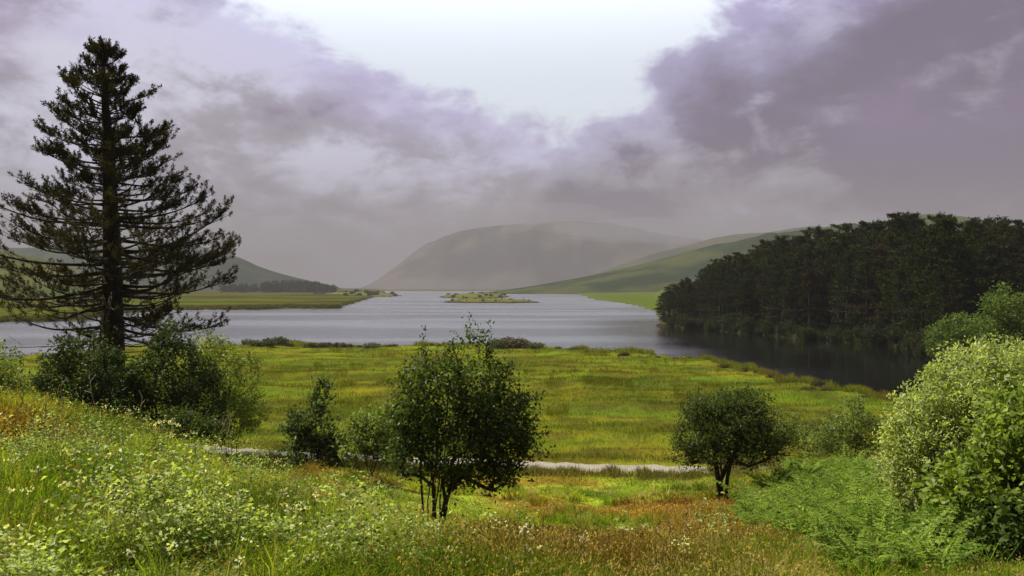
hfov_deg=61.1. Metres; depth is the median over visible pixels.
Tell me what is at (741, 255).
pine tree
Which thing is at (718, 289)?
pine tree
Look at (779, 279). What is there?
pine tree
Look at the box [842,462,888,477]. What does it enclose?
bracken fern
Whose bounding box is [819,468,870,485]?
bracken fern
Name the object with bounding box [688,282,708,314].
pine tree
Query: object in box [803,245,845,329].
pine tree
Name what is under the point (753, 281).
pine tree
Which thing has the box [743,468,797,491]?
bracken fern
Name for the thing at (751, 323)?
bush
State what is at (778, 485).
bracken fern
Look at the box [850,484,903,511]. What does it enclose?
bracken fern
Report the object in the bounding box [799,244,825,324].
pine tree
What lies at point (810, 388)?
scrub clump
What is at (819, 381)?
scrub clump
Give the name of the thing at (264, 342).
scrub clump
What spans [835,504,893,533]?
bracken fern
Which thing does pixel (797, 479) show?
bracken fern
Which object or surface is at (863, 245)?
pine tree
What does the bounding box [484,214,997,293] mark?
hill
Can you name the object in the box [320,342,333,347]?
scrub clump
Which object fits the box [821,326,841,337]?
bush
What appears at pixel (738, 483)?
bracken fern
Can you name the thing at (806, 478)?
bracken fern
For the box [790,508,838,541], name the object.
bracken fern
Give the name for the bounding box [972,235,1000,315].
pine tree
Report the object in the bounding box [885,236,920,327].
pine tree
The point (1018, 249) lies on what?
pine tree
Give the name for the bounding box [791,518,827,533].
bracken fern
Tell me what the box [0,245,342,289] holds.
hill
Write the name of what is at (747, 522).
bracken fern
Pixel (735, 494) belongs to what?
bracken fern
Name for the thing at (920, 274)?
pine tree
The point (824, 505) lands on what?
bracken fern
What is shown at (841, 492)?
bracken fern
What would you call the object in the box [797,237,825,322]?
pine tree
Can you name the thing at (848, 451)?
bracken fern
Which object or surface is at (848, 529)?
bracken fern
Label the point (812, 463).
bracken fern
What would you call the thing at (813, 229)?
pine tree
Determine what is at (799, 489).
bracken fern
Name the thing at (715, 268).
pine tree
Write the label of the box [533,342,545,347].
scrub clump
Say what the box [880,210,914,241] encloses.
pine tree
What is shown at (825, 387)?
scrub clump
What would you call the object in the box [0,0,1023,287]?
sky
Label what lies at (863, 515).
bracken fern
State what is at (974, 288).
pine tree
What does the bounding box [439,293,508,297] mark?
island
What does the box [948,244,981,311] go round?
pine tree
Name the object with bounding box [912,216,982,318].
pine tree
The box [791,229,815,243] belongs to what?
pine tree
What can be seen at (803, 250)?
pine tree
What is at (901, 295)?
pine tree
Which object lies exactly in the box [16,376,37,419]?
dead stalk
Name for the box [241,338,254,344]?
scrub clump
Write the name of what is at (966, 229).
pine tree
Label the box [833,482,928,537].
bracken fern
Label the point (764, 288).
pine tree
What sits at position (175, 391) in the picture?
bush
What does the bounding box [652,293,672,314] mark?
pine tree
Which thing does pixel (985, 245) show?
pine tree
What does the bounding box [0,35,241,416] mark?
pine tree
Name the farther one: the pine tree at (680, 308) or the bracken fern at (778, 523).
the pine tree at (680, 308)
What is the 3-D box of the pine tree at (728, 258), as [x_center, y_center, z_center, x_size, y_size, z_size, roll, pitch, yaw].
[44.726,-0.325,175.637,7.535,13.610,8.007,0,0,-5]
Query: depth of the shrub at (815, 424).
32.92 m
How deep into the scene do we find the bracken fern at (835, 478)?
17.34 m
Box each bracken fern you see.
[712,479,781,522]
[715,495,791,523]
[725,506,783,528]
[728,486,772,510]
[732,480,771,495]
[732,510,777,524]
[734,486,753,502]
[736,485,815,513]
[738,481,767,498]
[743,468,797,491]
[751,466,791,485]
[753,497,827,539]
[754,512,781,533]
[756,471,791,494]
[762,479,805,495]
[763,491,819,517]
[767,500,840,531]
[770,496,840,523]
[773,462,830,483]
[773,470,849,502]
[773,478,822,496]
[776,470,832,505]
[777,456,812,481]
[778,459,817,476]
[779,457,828,471]
[779,499,879,557]
[780,470,827,492]
[789,455,831,470]
[789,474,818,489]
[789,478,836,505]
[790,496,844,509]
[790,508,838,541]
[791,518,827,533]
[792,496,839,510]
[795,490,853,529]
[798,458,839,472]
[799,448,835,468]
[802,512,922,575]
[805,485,856,510]
[805,504,885,536]
[808,469,841,480]
[813,457,851,477]
[818,461,873,478]
[818,474,860,488]
[818,497,929,539]
[819,444,878,468]
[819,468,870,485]
[819,473,878,499]
[819,483,885,510]
[821,497,953,566]
[825,454,890,477]
[826,459,861,471]
[827,476,881,497]
[828,486,891,525]
[829,495,876,515]
[829,513,960,552]
[830,456,873,465]
[832,454,866,476]
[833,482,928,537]
[835,488,877,502]
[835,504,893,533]
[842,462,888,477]
[843,453,881,492]
[850,461,906,497]
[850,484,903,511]
[851,503,995,568]
[855,480,921,525]
[858,465,899,486]
[870,491,993,546]
[882,533,987,574]
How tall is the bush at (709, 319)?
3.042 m
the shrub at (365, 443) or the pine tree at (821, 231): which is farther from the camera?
the pine tree at (821, 231)
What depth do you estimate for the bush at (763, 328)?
146.76 m
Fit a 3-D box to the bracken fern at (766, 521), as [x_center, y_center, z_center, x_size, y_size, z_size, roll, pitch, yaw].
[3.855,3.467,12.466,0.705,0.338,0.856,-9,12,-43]
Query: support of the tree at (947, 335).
on the ground at (218, 297)
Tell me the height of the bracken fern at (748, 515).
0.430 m
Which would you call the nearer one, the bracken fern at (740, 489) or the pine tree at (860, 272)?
the bracken fern at (740, 489)
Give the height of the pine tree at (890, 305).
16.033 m
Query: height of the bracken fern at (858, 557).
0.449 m
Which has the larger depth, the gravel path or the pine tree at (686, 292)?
the pine tree at (686, 292)
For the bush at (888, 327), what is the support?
on the ground at (218, 297)
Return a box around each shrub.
[273,372,352,468]
[331,401,409,480]
[374,312,555,527]
[766,408,844,456]
[798,390,889,460]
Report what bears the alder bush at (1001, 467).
on the ground at (218, 297)
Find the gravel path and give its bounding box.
[187,444,782,472]
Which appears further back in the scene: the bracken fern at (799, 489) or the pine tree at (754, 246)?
the pine tree at (754, 246)
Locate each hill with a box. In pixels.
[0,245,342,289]
[0,251,169,298]
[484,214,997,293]
[593,225,1016,274]
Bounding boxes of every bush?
[0,340,34,400]
[26,325,156,420]
[107,316,239,444]
[156,401,235,451]
[186,325,271,469]
[667,317,675,326]
[704,317,715,327]
[711,315,726,325]
[716,313,736,325]
[735,314,756,329]
[759,320,773,332]
[774,320,789,332]
[796,325,815,339]
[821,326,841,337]
[825,327,843,341]
[856,322,880,338]
[862,329,1023,515]
[880,322,901,339]
[885,326,904,341]
[898,331,920,351]
[904,339,911,349]
[911,364,1023,545]
[913,340,931,355]
[917,337,928,343]
[921,482,1023,568]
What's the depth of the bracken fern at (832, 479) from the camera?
15.51 m
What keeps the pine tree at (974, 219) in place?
on the ground at (218, 297)
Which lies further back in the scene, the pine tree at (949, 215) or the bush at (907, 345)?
the pine tree at (949, 215)
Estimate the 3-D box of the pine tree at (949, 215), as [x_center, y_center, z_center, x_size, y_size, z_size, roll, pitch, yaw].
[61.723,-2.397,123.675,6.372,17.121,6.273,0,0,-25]
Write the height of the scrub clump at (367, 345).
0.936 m
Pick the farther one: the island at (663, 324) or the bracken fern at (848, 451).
the island at (663, 324)
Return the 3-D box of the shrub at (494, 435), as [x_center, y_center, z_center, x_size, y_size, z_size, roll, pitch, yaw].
[-0.852,2.460,15.589,3.292,4.066,1.874,0,0,0]
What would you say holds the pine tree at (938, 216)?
on the ground at (218, 297)
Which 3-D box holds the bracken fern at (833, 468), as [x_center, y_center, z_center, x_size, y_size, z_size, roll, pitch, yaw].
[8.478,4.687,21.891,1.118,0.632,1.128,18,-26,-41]
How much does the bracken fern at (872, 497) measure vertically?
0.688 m
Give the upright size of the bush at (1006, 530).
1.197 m
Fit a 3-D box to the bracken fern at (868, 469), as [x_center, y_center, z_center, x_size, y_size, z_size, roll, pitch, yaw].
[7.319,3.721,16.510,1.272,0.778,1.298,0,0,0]
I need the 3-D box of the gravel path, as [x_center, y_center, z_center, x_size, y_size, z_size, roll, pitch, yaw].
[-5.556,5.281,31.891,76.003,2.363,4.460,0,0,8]
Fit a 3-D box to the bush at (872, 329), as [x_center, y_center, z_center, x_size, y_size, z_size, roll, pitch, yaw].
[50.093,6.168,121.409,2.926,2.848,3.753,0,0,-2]
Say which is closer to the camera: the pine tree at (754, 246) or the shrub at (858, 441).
the shrub at (858, 441)
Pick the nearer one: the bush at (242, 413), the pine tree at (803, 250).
the bush at (242, 413)
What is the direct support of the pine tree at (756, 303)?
on the ground at (218, 297)
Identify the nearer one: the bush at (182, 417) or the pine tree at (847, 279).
the bush at (182, 417)
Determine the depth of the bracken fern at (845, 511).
10.57 m
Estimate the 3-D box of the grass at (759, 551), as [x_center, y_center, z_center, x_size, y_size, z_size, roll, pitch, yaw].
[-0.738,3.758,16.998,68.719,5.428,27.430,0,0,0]
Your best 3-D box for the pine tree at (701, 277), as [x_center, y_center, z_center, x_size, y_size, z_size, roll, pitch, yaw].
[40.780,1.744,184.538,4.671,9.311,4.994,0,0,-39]
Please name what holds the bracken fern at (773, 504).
on the ground at (218, 297)
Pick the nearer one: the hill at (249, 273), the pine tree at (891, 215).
the pine tree at (891, 215)
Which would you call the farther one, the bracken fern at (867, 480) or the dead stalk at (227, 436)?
the bracken fern at (867, 480)
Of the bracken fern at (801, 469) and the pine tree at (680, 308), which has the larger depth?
the pine tree at (680, 308)
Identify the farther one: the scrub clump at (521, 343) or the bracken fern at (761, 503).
the scrub clump at (521, 343)
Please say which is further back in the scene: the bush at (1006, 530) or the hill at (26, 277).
the hill at (26, 277)
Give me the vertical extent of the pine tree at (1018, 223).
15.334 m
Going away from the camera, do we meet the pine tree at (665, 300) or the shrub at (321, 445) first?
the shrub at (321, 445)
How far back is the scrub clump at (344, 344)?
109.97 m
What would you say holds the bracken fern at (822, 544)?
on the ground at (218, 297)
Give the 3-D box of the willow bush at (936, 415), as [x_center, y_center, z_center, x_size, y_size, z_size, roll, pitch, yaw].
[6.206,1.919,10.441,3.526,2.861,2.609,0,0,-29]
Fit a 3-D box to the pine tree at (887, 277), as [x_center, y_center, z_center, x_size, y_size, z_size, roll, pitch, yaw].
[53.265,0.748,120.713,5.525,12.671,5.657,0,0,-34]
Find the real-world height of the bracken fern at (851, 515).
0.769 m
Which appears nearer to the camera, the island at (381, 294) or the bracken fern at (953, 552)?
the bracken fern at (953, 552)
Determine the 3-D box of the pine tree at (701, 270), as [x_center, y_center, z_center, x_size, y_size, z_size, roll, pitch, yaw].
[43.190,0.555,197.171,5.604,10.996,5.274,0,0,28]
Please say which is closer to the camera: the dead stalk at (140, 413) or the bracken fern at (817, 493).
the dead stalk at (140, 413)
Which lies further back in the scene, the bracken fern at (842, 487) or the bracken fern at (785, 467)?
the bracken fern at (785, 467)
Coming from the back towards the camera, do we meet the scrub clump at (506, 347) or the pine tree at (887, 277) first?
the pine tree at (887, 277)
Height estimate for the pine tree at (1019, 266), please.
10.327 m
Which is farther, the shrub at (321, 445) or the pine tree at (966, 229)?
the pine tree at (966, 229)
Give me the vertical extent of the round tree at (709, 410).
3.050 m
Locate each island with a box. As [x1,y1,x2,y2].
[328,291,401,296]
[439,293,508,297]
[445,298,538,302]
[656,322,669,326]
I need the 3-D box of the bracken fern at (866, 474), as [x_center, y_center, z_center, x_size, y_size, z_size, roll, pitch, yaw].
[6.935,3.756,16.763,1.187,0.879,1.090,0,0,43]
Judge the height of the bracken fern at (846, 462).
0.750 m
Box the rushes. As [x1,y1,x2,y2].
[232,346,897,482]
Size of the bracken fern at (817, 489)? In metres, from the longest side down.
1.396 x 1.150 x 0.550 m
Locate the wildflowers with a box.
[0,403,719,575]
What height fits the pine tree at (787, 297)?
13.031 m
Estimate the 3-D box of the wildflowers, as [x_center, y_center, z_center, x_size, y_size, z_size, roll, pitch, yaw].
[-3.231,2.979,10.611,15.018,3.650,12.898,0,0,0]
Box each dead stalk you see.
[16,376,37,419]
[45,393,49,442]
[84,363,96,419]
[138,391,144,436]
[214,412,233,454]
[223,406,231,462]
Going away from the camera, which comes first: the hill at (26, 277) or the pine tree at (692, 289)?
the pine tree at (692, 289)
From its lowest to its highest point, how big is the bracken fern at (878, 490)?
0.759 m
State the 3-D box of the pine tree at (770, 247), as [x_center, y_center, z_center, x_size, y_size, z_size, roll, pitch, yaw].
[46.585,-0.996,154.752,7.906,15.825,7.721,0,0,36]
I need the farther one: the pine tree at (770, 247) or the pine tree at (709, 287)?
the pine tree at (709, 287)
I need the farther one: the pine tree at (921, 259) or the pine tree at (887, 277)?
the pine tree at (887, 277)
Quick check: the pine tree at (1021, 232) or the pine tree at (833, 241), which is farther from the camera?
the pine tree at (833, 241)
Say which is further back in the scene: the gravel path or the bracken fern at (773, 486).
the gravel path
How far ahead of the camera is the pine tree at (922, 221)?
131.22 m
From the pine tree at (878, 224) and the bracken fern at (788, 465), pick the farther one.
the pine tree at (878, 224)
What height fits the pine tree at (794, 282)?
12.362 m
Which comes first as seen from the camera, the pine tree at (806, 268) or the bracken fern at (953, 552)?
the bracken fern at (953, 552)
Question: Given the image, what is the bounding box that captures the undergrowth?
[0,378,763,575]
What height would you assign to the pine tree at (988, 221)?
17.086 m
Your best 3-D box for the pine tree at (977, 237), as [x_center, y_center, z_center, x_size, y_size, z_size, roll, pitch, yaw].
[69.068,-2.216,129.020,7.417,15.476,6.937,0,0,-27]
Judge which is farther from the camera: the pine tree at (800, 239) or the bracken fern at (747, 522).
the pine tree at (800, 239)
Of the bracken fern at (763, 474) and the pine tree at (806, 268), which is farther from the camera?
the pine tree at (806, 268)
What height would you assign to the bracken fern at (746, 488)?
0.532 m
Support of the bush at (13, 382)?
on the ground at (218, 297)
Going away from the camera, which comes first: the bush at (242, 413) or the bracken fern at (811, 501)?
the bracken fern at (811, 501)
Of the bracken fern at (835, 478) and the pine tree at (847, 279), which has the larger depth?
the pine tree at (847, 279)
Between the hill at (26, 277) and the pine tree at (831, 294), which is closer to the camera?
the pine tree at (831, 294)
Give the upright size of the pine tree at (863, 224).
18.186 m
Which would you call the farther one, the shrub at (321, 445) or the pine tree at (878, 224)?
the pine tree at (878, 224)
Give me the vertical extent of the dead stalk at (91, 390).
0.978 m
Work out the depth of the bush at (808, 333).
132.90 m
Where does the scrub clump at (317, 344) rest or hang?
on the ground at (218, 297)
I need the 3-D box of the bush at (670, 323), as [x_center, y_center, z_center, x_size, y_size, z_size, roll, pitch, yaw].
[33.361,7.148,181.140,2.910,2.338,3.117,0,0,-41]
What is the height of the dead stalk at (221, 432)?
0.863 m
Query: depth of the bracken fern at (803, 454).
25.09 m
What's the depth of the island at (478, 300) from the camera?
472.69 m
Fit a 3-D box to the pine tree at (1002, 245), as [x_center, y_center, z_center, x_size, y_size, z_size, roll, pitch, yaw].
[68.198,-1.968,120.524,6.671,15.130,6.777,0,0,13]
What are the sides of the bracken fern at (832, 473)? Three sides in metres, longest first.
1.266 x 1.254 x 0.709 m
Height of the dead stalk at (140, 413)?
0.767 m
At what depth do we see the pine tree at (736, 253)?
187.13 m
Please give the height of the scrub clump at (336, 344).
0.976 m
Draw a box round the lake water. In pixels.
[0,291,967,402]
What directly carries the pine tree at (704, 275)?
on the ground at (218, 297)
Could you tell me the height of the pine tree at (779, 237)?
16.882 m
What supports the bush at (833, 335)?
on the ground at (218, 297)
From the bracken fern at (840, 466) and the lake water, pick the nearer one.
the bracken fern at (840, 466)
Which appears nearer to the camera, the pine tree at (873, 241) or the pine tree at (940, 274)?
the pine tree at (940, 274)
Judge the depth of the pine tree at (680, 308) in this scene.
176.68 m
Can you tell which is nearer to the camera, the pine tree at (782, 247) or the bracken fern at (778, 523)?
the bracken fern at (778, 523)
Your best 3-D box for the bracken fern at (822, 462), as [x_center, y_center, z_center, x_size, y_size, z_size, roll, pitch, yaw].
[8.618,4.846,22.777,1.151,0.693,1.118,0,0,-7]
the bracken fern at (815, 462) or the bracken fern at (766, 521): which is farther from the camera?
the bracken fern at (815, 462)
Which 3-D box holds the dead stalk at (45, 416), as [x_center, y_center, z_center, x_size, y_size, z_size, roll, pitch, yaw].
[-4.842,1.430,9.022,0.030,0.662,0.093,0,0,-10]
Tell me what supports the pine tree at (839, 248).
on the ground at (218, 297)
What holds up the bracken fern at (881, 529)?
on the ground at (218, 297)
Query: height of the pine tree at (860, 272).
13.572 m
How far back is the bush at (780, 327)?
140.02 m
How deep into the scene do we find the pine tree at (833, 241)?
145.38 m
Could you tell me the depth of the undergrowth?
5.49 m
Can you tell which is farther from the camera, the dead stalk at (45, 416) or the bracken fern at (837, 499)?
the bracken fern at (837, 499)
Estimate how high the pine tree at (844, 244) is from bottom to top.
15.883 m
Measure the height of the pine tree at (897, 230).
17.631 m
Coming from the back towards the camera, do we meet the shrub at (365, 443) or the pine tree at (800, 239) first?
the pine tree at (800, 239)
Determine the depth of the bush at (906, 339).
107.84 m
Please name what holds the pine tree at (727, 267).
on the ground at (218, 297)
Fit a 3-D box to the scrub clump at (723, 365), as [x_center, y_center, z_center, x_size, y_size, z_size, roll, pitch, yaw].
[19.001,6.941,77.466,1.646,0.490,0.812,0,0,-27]
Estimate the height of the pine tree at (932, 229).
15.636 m
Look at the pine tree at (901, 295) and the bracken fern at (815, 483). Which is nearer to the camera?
the bracken fern at (815, 483)
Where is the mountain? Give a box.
[362,220,702,288]
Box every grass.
[0,384,1023,575]
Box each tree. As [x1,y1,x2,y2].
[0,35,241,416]
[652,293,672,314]
[657,290,684,322]
[661,379,801,498]
[663,284,680,314]
[668,295,688,322]
[673,279,691,315]
[679,281,698,317]
[683,284,699,313]
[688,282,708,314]
[693,267,707,290]
[695,272,721,322]
[696,275,713,313]
[699,266,715,303]
[704,265,724,313]
[705,271,731,318]
[712,259,729,303]
[713,255,747,315]
[718,261,735,313]
[726,257,756,315]
[732,251,741,265]
[734,253,752,297]
[738,263,765,321]
[744,249,773,320]
[745,244,760,255]
[745,279,769,321]
[751,239,784,314]
[751,258,785,327]
[753,239,772,318]
[756,255,785,319]
[759,251,808,324]
[762,237,795,318]
[767,235,792,254]
[774,256,814,325]
[778,251,811,326]
[786,245,814,322]
[789,235,808,320]
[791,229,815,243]
[795,260,828,326]
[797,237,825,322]
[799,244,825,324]
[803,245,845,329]
[806,224,821,239]
[807,228,827,313]
[814,231,833,319]
[815,229,836,322]
[815,255,842,326]
[816,231,857,324]
[821,222,862,303]
[823,244,854,327]
[823,247,865,329]
[829,242,885,327]
[835,233,857,327]
[835,245,890,329]
[852,220,878,315]
[852,244,893,327]
[857,238,882,325]
[864,216,918,323]
[864,218,892,323]
[871,234,900,320]
[872,250,907,323]
[876,212,911,320]
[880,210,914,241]
[882,233,920,331]
[884,268,919,340]
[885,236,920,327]
[893,221,952,336]
[897,211,925,296]
[904,248,938,335]
[908,218,924,296]
[909,218,979,335]
[910,240,939,330]
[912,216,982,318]
[915,211,954,307]
[919,311,994,370]
[920,260,965,337]
[927,239,969,327]
[931,212,958,306]
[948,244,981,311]
[949,220,990,318]
[951,246,988,318]
[963,281,1023,364]
[964,216,987,236]
[965,222,995,296]
[965,240,1003,323]
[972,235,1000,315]
[977,220,1022,324]
[978,256,1014,323]
[981,215,998,260]
[985,224,1023,313]
[989,215,1015,244]
[991,252,1023,318]
[1006,219,1023,293]
[1007,242,1023,302]
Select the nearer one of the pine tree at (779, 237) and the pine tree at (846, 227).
the pine tree at (846, 227)
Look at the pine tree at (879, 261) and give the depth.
123.15 m
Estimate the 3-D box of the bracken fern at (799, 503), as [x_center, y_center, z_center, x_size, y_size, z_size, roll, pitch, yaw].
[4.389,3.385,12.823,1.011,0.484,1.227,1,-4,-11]
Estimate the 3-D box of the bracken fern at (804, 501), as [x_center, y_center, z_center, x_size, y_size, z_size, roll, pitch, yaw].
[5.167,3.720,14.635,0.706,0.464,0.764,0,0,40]
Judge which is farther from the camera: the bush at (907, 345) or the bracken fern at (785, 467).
the bush at (907, 345)
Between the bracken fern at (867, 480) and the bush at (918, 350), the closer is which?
the bracken fern at (867, 480)
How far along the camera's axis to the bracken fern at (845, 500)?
13.60 m
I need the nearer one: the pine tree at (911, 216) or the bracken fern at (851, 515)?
the bracken fern at (851, 515)
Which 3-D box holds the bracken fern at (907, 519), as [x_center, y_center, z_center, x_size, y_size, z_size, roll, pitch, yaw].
[4.168,2.337,8.327,1.140,0.794,1.165,0,0,-24]
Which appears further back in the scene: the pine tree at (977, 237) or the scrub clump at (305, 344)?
the pine tree at (977, 237)
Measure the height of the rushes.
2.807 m
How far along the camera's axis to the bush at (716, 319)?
162.42 m
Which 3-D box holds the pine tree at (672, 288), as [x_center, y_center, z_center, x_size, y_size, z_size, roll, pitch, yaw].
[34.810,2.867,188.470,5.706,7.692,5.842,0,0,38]
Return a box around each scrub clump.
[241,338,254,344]
[246,339,276,346]
[272,335,289,345]
[302,343,316,347]
[303,342,322,347]
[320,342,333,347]
[330,342,343,346]
[337,343,354,347]
[363,343,377,347]
[489,338,503,347]
[492,336,531,348]
[492,343,507,348]
[524,340,537,348]
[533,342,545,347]
[717,363,730,367]
[798,386,816,389]
[809,378,824,386]
[819,385,833,390]
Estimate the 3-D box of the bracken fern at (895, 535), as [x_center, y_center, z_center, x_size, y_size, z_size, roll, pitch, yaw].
[3.189,2.047,6.914,0.989,0.565,1.043,0,0,-8]
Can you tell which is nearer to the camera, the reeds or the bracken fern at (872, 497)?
the bracken fern at (872, 497)
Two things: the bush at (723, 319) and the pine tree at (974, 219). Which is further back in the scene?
the bush at (723, 319)
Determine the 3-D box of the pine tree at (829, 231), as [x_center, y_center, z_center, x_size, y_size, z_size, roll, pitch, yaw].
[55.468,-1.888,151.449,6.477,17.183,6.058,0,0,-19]
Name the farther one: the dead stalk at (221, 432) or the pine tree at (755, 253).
the pine tree at (755, 253)
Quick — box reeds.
[0,291,958,403]
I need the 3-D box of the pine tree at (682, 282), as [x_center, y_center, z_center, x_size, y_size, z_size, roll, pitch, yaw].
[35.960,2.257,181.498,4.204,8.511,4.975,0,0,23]
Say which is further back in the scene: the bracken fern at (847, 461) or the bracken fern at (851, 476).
the bracken fern at (847, 461)
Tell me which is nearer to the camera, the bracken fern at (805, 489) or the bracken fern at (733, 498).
the bracken fern at (805, 489)
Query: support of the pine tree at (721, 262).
on the ground at (218, 297)
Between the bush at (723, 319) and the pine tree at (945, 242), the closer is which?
the pine tree at (945, 242)
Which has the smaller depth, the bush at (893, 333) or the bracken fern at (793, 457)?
the bracken fern at (793, 457)
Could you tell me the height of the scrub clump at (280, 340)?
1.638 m
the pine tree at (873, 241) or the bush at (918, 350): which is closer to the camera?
the bush at (918, 350)
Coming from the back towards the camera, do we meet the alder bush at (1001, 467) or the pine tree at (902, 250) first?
the pine tree at (902, 250)
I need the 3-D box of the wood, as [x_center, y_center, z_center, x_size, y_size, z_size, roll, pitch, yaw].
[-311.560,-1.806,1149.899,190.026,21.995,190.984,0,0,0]
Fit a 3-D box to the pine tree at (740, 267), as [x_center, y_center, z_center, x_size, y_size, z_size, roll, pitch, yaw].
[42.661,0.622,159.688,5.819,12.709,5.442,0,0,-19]
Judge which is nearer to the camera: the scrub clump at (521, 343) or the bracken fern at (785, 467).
the bracken fern at (785, 467)
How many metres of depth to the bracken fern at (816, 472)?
20.17 m
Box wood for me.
[217,279,337,292]
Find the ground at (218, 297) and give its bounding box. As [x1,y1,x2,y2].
[0,283,1022,574]
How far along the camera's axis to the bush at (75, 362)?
24.67 m
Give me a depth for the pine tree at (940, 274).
95.50 m
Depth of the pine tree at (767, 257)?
160.69 m
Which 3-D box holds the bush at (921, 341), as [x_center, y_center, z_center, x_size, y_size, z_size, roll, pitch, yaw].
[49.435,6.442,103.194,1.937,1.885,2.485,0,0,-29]
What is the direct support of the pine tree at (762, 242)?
on the ground at (218, 297)
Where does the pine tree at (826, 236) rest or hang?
on the ground at (218, 297)
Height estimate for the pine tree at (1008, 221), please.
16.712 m
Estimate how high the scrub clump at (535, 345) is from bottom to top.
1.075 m
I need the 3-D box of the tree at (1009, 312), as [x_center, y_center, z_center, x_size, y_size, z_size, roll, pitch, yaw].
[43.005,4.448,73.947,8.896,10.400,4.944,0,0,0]
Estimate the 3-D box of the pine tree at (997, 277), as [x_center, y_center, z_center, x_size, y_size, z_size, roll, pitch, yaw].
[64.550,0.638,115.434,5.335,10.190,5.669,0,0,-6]
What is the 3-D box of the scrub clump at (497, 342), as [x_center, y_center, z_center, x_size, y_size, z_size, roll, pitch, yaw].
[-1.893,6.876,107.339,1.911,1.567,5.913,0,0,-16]
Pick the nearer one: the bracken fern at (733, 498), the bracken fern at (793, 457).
the bracken fern at (733, 498)
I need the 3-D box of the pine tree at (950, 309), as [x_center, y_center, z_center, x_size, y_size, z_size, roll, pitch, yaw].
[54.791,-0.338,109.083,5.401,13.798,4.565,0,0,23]
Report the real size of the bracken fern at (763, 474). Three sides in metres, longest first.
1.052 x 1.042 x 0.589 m
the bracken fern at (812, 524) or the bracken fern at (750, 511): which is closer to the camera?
the bracken fern at (812, 524)
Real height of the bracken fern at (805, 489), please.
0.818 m

